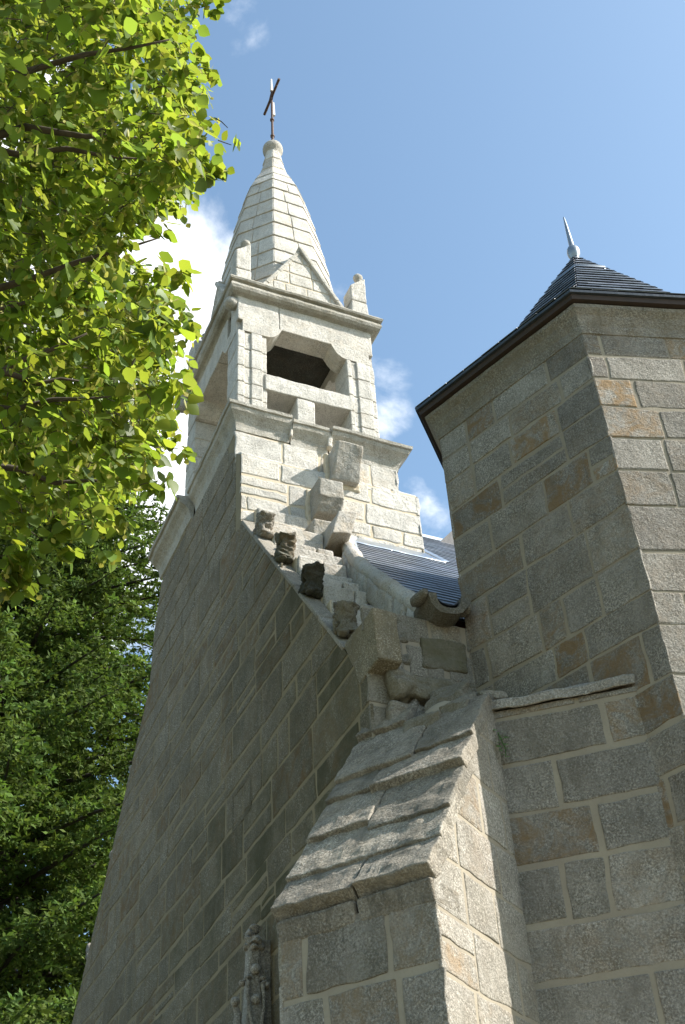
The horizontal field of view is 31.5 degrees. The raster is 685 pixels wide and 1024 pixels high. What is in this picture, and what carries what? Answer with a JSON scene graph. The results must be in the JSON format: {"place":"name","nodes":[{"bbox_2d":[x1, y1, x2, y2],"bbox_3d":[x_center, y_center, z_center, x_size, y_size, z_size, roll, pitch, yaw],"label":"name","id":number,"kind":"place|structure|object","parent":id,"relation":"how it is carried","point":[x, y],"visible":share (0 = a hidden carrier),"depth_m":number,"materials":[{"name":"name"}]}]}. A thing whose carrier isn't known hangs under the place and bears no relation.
{"place":"outdoors","nodes":[
{"label":"outdoors","id":0,"kind":"place"},
{"bbox_2d":[0,378,168,1023],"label":"conifer tree","id":1,"kind":"object","parent":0,"point":[65,687],"visible":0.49,"depth_m":22.73,"materials":[{"name":"green plant"}]},
{"bbox_2d":[0,0,240,608],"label":"linden tree","id":2,"kind":"object","parent":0,"point":[77,454],"visible":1,"depth_m":5.89,"materials":[{"name":"green plant"}]},
{"bbox_2d":[0,0,684,983],"label":"sky","id":3,"kind":"structure","parent":0,"point":[437,153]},
{"bbox_2d":[72,78,684,1023],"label":"chapel","id":4,"kind":"structure","parent":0,"point":[338,806],"depth_m":8.62,"materials":[{"name":"stone"}]},
{"bbox_2d":[494,729,510,756],"bbox_3d":[0.946,1.371,7.230,0.102,0.213,0.068,4,-41,-9],"label":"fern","id":5,"kind":"object","parent":4,"relation":"attached to","point":[503,744],"visible":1,"depth_m":7.20,"materials":[{"name":"green plant"}]}
]}

